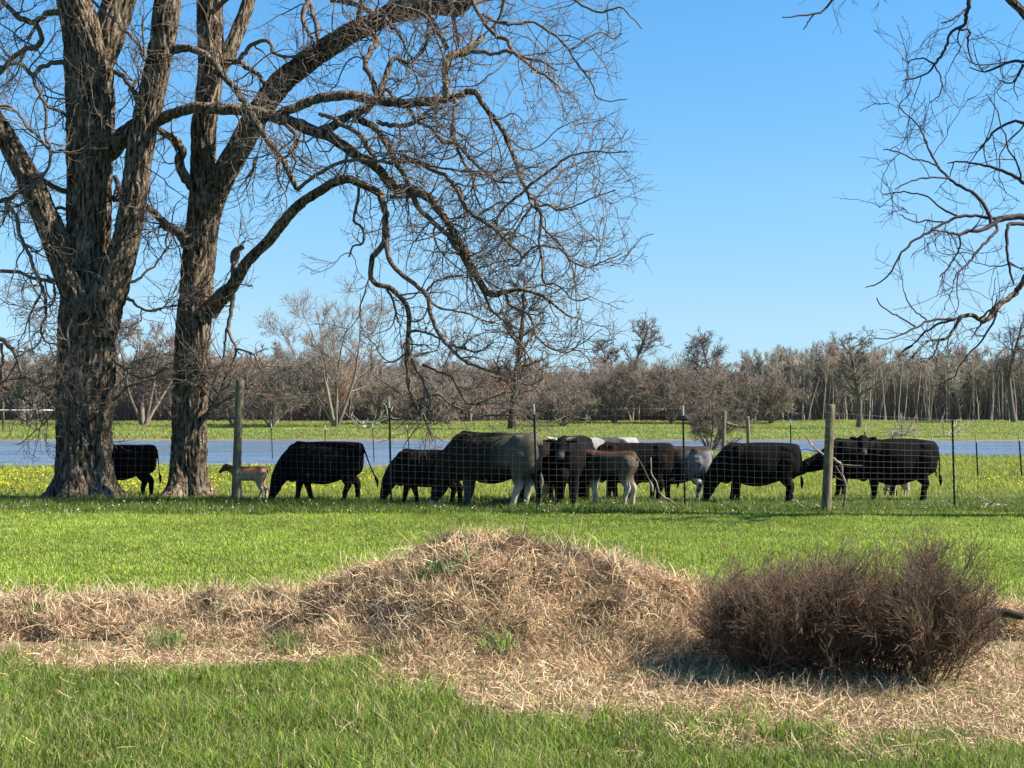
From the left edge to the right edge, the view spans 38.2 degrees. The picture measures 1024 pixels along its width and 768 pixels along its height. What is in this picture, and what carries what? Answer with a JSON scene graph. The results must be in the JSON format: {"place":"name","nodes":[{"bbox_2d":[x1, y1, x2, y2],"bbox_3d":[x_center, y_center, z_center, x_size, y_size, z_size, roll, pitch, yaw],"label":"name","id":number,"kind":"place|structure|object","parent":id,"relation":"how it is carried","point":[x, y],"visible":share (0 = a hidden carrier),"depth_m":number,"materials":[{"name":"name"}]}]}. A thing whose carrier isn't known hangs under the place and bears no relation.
{"place":"outdoors","nodes":[
{"label":"outdoors","id":0,"kind":"place"},
{"bbox_2d":[0,576,1023,767],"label":"grass","id":1,"kind":"structure","parent":0,"point":[534,743],"depth_m":10.01,"materials":[{"name":"green plant"}]},
{"bbox_2d":[0,509,1023,604],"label":"lawn grass","id":2,"kind":"structure","parent":0,"point":[403,520],"depth_m":24.67,"materials":[{"name":"green plant"}]},
{"bbox_2d":[0,421,1023,767],"bbox_3d":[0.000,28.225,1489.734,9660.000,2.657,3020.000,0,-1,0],"label":"ground","id":3,"kind":"structure","parent":0,"point":[284,663],"depth_m":13.48,"materials":[{"name":"green plant"}]},
{"bbox_2d":[0,402,52,431],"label":"rail fence","id":4,"kind":"object","parent":3,"relation":"on","point":[15,410],"visible":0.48,"depth_m":151.85,"materials":[{"name":"white paint"}]},
{"bbox_2d":[0,337,56,423],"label":"bare tree","id":5,"kind":"object","parent":3,"relation":"on","point":[18,391],"visible":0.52,"depth_m":174.11,"materials":[{"name":"brown plant"}]},
{"bbox_2d":[112,444,161,495],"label":"cow","id":6,"kind":"object","parent":3,"relation":"on","point":[144,458],"visible":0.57,"depth_m":38.11},
{"bbox_2d":[116,316,174,424],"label":"bare tree","id":7,"kind":"object","parent":3,"relation":"on","point":[143,419],"visible":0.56,"depth_m":171.50,"materials":[{"name":"grey plant"}]},
{"bbox_2d":[136,621,197,651],"bbox_3d":[-3.187,2.291,13.499,0.632,0.281,0.528,-1,-1,32],"label":"grass tuft","id":8,"kind":"object","parent":3,"relation":"on","point":[160,641],"visible":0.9,"depth_m":13.50,"materials":[{"name":"green plant"}]},
{"bbox_2d":[208,368,266,425],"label":"brown shrub","id":9,"kind":"object","parent":3,"relation":"on","point":[226,413],"visible":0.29,"depth_m":169.30,"materials":[{"name":"brown plant"}]},
{"bbox_2d":[219,464,268,500],"bbox_3d":[-6.516,2.398,35.959,1.229,0.922,0.389,0,-1,-2],"label":"calf","id":10,"kind":"object","parent":3,"relation":"on","point":[256,474],"visible":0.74,"depth_m":35.87},
{"bbox_2d":[242,338,293,405],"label":"bare tree","id":11,"kind":"object","parent":3,"relation":"on","point":[277,346],"visible":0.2,"depth_m":198.98,"materials":[{"name":"plant"}]},
{"bbox_2d":[226,360,316,426],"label":"brown shrub","id":12,"kind":"object","parent":3,"relation":"on","point":[282,408],"visible":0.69,"depth_m":164.57,"materials":[{"name":"plant"}]},
{"bbox_2d":[235,625,323,656],"bbox_3d":[-2.036,2.296,13.328,0.787,0.298,0.726,0,-1,22],"label":"grass tuft","id":13,"kind":"object","parent":3,"relation":"on","point":[272,643],"visible":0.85,"depth_m":13.29,"materials":[{"name":"green plant"}]},
{"bbox_2d":[268,441,378,500],"bbox_3d":[-4.497,2.106,35.270,2.674,1.492,0.869,0,-1,3],"label":"cow","id":14,"kind":"object","parent":3,"relation":"on","point":[307,455],"visible":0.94,"depth_m":35.00},
{"bbox_2d":[253,274,398,426],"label":"bare tree","id":15,"kind":"object","parent":3,"relation":"on","point":[320,349],"visible":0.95,"depth_m":166.51,"materials":[{"name":"grey plant"}]},
{"bbox_2d":[0,0,659,501],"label":"pecan tree","id":16,"kind":"object","parent":3,"relation":"on","point":[90,260],"visible":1,"depth_m":35.75,"materials":[{"name":"brown plant"}]},
{"bbox_2d":[344,405,399,428],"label":"fallen limb","id":17,"kind":"object","parent":3,"relation":"on","point":[364,426],"visible":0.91,"depth_m":157.37,"materials":[{"name":"grey wood"}]},
{"bbox_2d":[112,0,641,498],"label":"pecan tree","id":18,"kind":"object","parent":3,"relation":"on","point":[214,178],"visible":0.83,"depth_m":37.46,"materials":[{"name":"brown plant"}]},
{"bbox_2d":[349,372,417,423],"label":"brown shrub","id":19,"kind":"object","parent":3,"relation":"on","point":[375,401],"visible":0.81,"depth_m":174.26,"materials":[{"name":"plant"}]},
{"bbox_2d":[358,634,409,658],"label":"grass tuft","id":20,"kind":"object","parent":3,"relation":"on","point":[380,648],"visible":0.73,"depth_m":12.96,"materials":[{"name":"plant"}]},
{"bbox_2d":[379,448,462,503],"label":"cow","id":21,"kind":"object","parent":3,"relation":"on","point":[423,467],"visible":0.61,"depth_m":34.09},
{"bbox_2d":[398,325,466,377],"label":"bare tree","id":22,"kind":"object","parent":3,"relation":"on","point":[444,334],"visible":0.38,"depth_m":197.56,"materials":[{"name":"brown plant"}]},
{"bbox_2d":[418,367,477,423],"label":"brown shrub","id":23,"kind":"object","parent":3,"relation":"on","point":[437,401],"visible":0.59,"depth_m":173.56,"materials":[{"name":"brown plant"}]},
{"bbox_2d":[439,476,522,500],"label":"cow","id":24,"kind":"object","parent":3,"relation":"on","point":[495,482],"visible":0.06,"depth_m":35.35},
{"bbox_2d":[429,431,543,506],"bbox_3d":[-0.592,1.931,33.348,2.780,1.751,0.840,0,-1,22],"label":"cow","id":25,"kind":"object","parent":3,"relation":"on","point":[477,451],"visible":0.9,"depth_m":33.04},
{"bbox_2d":[15,499,1001,514],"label":"white flowers","id":26,"kind":"object","parent":3,"relation":"on","point":[471,507],"visible":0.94,"depth_m":31.35,"materials":[{"name":"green plant"}]},
{"bbox_2d":[0,506,1023,679],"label":"hay pile","id":27,"kind":"object","parent":3,"relation":"on","point":[371,598],"visible":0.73,"depth_m":14.05,"materials":[{"name":"beige plant"}]},
{"bbox_2d":[13,595,61,621],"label":"grass tuft","id":28,"kind":"object","parent":27,"relation":"on","point":[44,605],"visible":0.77,"depth_m":14.42,"materials":[{"name":"green plant"}]},
{"bbox_2d":[193,594,241,627],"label":"grass tuft","id":29,"kind":"object","parent":27,"relation":"on","point":[214,619],"visible":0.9,"depth_m":14.29,"materials":[{"name":"plant"}]},
{"bbox_2d":[400,551,459,582],"bbox_3d":[-0.751,1.769,14.142,0.603,0.400,0.520,0,-1,16],"label":"grass tuft","id":30,"kind":"object","parent":27,"relation":"on","point":[433,569],"visible":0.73,"depth_m":14.16,"materials":[{"name":"green plant"}]},
{"bbox_2d":[422,536,486,580],"bbox_3d":[-0.635,1.703,14.270,0.774,0.475,0.543,-1,-1,31],"label":"grass tuft","id":31,"kind":"object","parent":27,"relation":"on","point":[467,555],"visible":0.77,"depth_m":14.20,"materials":[{"name":"green plant"}]},
{"bbox_2d":[457,622,527,661],"bbox_3d":[-0.142,2.217,12.782,0.585,0.338,0.705,0,-1,25],"label":"grass tuft","id":32,"kind":"object","parent":27,"relation":"on","point":[493,640],"visible":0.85,"depth_m":12.77,"materials":[{"name":"green plant"}]},
{"bbox_2d":[976,608,1023,625],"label":"fallen log","id":33,"kind":"object","parent":27,"relation":"on","point":[1012,614],"visible":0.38,"depth_m":14.19,"materials":[{"name":"brown wood"}]},
{"bbox_2d":[994,604,1018,626],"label":"grass tuft","id":34,"kind":"object","parent":27,"relation":"on","point":[1003,619],"visible":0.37,"depth_m":14.39,"materials":[{"name":"plant"}]},
{"bbox_2d":[0,587,1023,765],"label":"loose hay","id":35,"kind":"object","parent":3,"relation":"on","point":[639,687],"visible":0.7,"depth_m":11.65},
{"bbox_2d":[0,337,1023,420],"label":"woods","id":36,"kind":"object","parent":3,"relation":"on","point":[812,371],"visible":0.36,"depth_m":189.34,"materials":[{"name":"brown plant"}]},
{"bbox_2d":[0,449,1023,500],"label":"pasture grass","id":37,"kind":"structure","parent":3,"relation":"on","point":[497,489],"depth_m":44.04,"materials":[{"name":"green plant"}]},
{"bbox_2d":[0,364,1023,420],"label":"undergrowth","id":38,"kind":"object","parent":3,"relation":"on","point":[126,407],"visible":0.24,"depth_m":188.62,"materials":[{"name":"brown plant"}]},
{"bbox_2d":[1,379,1022,512],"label":"wire fence","id":39,"kind":"object","parent":3,"relation":"on","point":[827,465],"visible":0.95,"depth_m":32.46,"materials":[{"name":"metal"}]},
{"bbox_2d":[0,455,1023,492],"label":"yellow flowers","id":40,"kind":"object","parent":3,"relation":"on","point":[269,485],"visible":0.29,"depth_m":44.40,"materials":[{"name":"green plant"}]},
{"bbox_2d":[487,261,554,428],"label":"bare tree","id":41,"kind":"object","parent":3,"relation":"on","point":[510,422],"visible":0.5,"depth_m":158.79,"materials":[{"name":"brown plant"}]},
{"bbox_2d":[522,440,565,500],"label":"cow","id":42,"kind":"object","parent":3,"relation":"on","point":[546,472],"visible":0.2,"depth_m":34.66},
{"bbox_2d":[532,377,600,425],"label":"brown shrub","id":43,"kind":"object","parent":3,"relation":"on","point":[567,395],"visible":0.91,"depth_m":167.15,"materials":[{"name":"brown plant"}]},
{"bbox_2d":[546,435,595,505],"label":"cow","id":44,"kind":"object","parent":3,"relation":"on","point":[564,456],"visible":0.81,"depth_m":33.31},
{"bbox_2d":[541,437,638,498],"bbox_3d":[1.988,2.106,36.954,2.578,1.607,0.887,0,-1,-5],"label":"cow","id":45,"kind":"object","parent":3,"relation":"on","point":[597,441],"visible":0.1,"depth_m":36.77},
{"bbox_2d":[592,337,622,377],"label":"bare tree","id":46,"kind":"object","parent":3,"relation":"on","point":[604,350],"visible":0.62,"depth_m":198.43,"materials":[{"name":"grey plant"}]},
{"bbox_2d":[567,353,655,422],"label":"brown shrub","id":47,"kind":"object","parent":3,"relation":"on","point":[612,397],"visible":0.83,"depth_m":177.01,"materials":[{"name":"plant"}]},
{"bbox_2d":[586,450,652,505],"bbox_3d":[2.207,2.106,33.576,2.148,1.355,0.572,0,-1,24],"label":"calf","id":48,"kind":"object","parent":3,"relation":"on","point":[627,462],"visible":0.84,"depth_m":33.39},
{"bbox_2d":[578,442,679,502],"bbox_3d":[2.766,2.121,35.278,2.444,1.492,0.823,0,-1,4],"label":"cow","id":49,"kind":"object","parent":3,"relation":"on","point":[662,457],"visible":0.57,"depth_m":35.00},
{"bbox_2d":[609,312,671,370],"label":"bare tree","id":50,"kind":"object","parent":3,"relation":"on","point":[640,347],"visible":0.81,"depth_m":194.95,"materials":[{"name":"plant"}]},
{"bbox_2d":[650,458,675,504],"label":"fallen branch","id":51,"kind":"object","parent":3,"relation":"on","point":[663,496],"visible":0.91,"depth_m":32.86,"materials":[{"name":"grey wood"}]},
{"bbox_2d":[621,351,710,423],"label":"brown shrub","id":52,"kind":"object","parent":3,"relation":"on","point":[678,377],"visible":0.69,"depth_m":175.12,"materials":[{"name":"brown plant"}]},
{"bbox_2d":[628,446,713,500],"bbox_3d":[3.784,2.167,35.615,2.256,1.406,0.776,0,-1,18],"label":"cow","id":53,"kind":"object","parent":3,"relation":"on","point":[695,469],"visible":0.39,"depth_m":35.17},
{"bbox_2d":[682,343,704,383],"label":"bare tree","id":54,"kind":"object","parent":3,"relation":"on","point":[698,363],"visible":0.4,"depth_m":200.36,"materials":[{"name":"grey plant"}]},
{"bbox_2d":[684,326,729,377],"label":"bare tree","id":55,"kind":"object","parent":3,"relation":"on","point":[703,341],"visible":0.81,"depth_m":197.92,"materials":[{"name":"grey plant"}]},
{"bbox_2d":[665,378,766,450],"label":"waterside bush","id":56,"kind":"object","parent":3,"relation":"on","point":[702,429],"visible":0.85,"depth_m":89.22,"materials":[{"name":"brown plant"}]},
{"bbox_2d":[687,365,759,423],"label":"brown shrub","id":57,"kind":"object","parent":3,"relation":"on","point":[734,375],"visible":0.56,"depth_m":173.72,"materials":[{"name":"plant"}]},
{"bbox_2d":[721,411,749,449],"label":"timber brace","id":58,"kind":"object","parent":3,"relation":"on","point":[725,423],"visible":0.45,"depth_m":49.92,"materials":[{"name":"brown wood"}]},
{"bbox_2d":[702,442,803,504],"bbox_3d":[5.603,2.097,34.477,2.371,1.478,0.869,0,-1,3],"label":"cow","id":59,"kind":"object","parent":3,"relation":"on","point":[769,464],"visible":0.92,"depth_m":34.20},
{"bbox_2d":[739,368,805,423],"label":"brown shrub","id":60,"kind":"object","parent":3,"relation":"on","point":[779,396],"visible":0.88,"depth_m":175.41,"materials":[{"name":"plant"}]},
{"bbox_2d":[762,645,797,673],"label":"fallen branch","id":61,"kind":"object","parent":3,"relation":"on","point":[787,665],"visible":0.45,"depth_m":12.17,"materials":[{"name":"brown wood"}]},
{"bbox_2d":[676,525,970,686],"bbox_3d":[2.456,1.848,12.549,2.411,1.369,2.645,1,-1,-29],"label":"twiggy shrub","id":62,"kind":"object","parent":3,"relation":"on","point":[809,616],"visible":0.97,"depth_m":12.01,"materials":[{"name":"brown plant"}]},
{"bbox_2d":[799,436,862,508],"bbox_3d":[6.788,1.905,31.544,1.312,1.610,0.374,0,-1,6],"label":"fallen branch","id":63,"kind":"object","parent":3,"relation":"on","point":[841,473],"visible":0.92,"depth_m":31.47,"materials":[{"name":"grey wood"}]},
{"bbox_2d":[791,438,896,498],"bbox_3d":[8.390,2.112,36.983,2.982,1.530,0.855,0,-1,2],"label":"cow","id":64,"kind":"object","parent":3,"relation":"on","point":[813,463],"visible":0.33,"depth_m":36.76},
{"bbox_2d":[828,326,893,427],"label":"bare tree","id":65,"kind":"object","parent":3,"relation":"on","point":[856,376],"visible":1,"depth_m":158.95,"materials":[{"name":"plant"}]},
{"bbox_2d":[849,435,941,500],"bbox_3d":[9.085,2.015,35.222,2.270,1.622,1.058,0,-1,-13],"label":"cow","id":66,"kind":"object","parent":3,"relation":"on","point":[924,458],"visible":0.93,"depth_m":34.95},
{"bbox_2d":[883,482,909,498],"bbox_3d":[9.618,2.552,36.931,0.858,0.643,0.286,1,-1,-30],"label":"calf","id":67,"kind":"object","parent":3,"relation":"on","point":[904,487],"visible":0.36,"depth_m":36.94},
{"bbox_2d":[782,0,1023,403],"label":"pecan tree","id":68,"kind":"object","parent":3,"relation":"on","point":[1018,7],"visible":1,"depth_m":29.03,"materials":[{"name":"brown plant"}]},
{"bbox_2d":[884,410,922,437],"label":"brush heap","id":69,"kind":"object","parent":3,"relation":"on","point":[901,430],"visible":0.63,"depth_m":136.50,"materials":[{"name":"grey wood"}]},
{"bbox_2d":[790,420,1022,478],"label":"pasture fence","id":70,"kind":"object","parent":3,"relation":"on","point":[976,439],"visible":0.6,"depth_m":49.96,"materials":[{"name":"metal"}]},
{"bbox_2d":[851,513,1017,686],"bbox_3d":[3.315,1.746,11.960,1.347,1.366,2.166,0,-1,0],"label":"twiggy shrub","id":71,"kind":"object","parent":3,"relation":"on","point":[942,621],"visible":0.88,"depth_m":11.64,"materials":[{"name":"brown plant"}]},
{"bbox_2d":[919,408,972,436],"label":"driftwood","id":72,"kind":"object","parent":3,"relation":"on","point":[957,431],"visible":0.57,"depth_m":136.04,"materials":[{"name":"grey wood"}]},
{"bbox_2d":[976,495,1012,508],"bbox_3d":[10.635,2.688,32.698,0.790,0.441,0.516,0,-1,10],"label":"dead wood","id":73,"kind":"object","parent":3,"relation":"on","point":[991,502],"visible":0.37,"depth_m":32.72,"materials":[{"name":"grey wood"}]},
{"bbox_2d":[976,310,1023,421],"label":"bare tree","id":74,"kind":"object","parent":3,"relation":"on","point":[1011,365],"visible":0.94,"depth_m":179.77,"materials":[{"name":"brown plant"}]},
{"bbox_2d":[0,490,1023,514],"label":"fence line grass","id":75,"kind":"structure","parent":0,"point":[174,503],"depth_m":32.73,"materials":[{"name":"green plant"}]},
{"bbox_2d":[0,419,1023,439],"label":"bank grass","id":76,"kind":"structure","parent":0,"point":[636,428],"depth_m":154.99,"materials":[{"name":"green plant"}]},
{"bbox_2d":[0,440,1023,467],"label":"pond water","id":77,"kind":"structure","parent":0,"point":[220,452],"depth_m":106.63,"materials":[{"name":"blue liquid"}]},
{"bbox_2d":[271,423,408,459],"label":"pasture fence","id":78,"kind":"object","parent":77,"relation":"in","point":[346,430],"visible":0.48,"depth_m":79.96,"materials":[{"name":"metal"}]},
{"bbox_2d":[0,0,1023,378],"label":"sky","id":79,"kind":"structure","parent":0,"point":[754,126],"materials":[{"name":"blue"}]}
]}

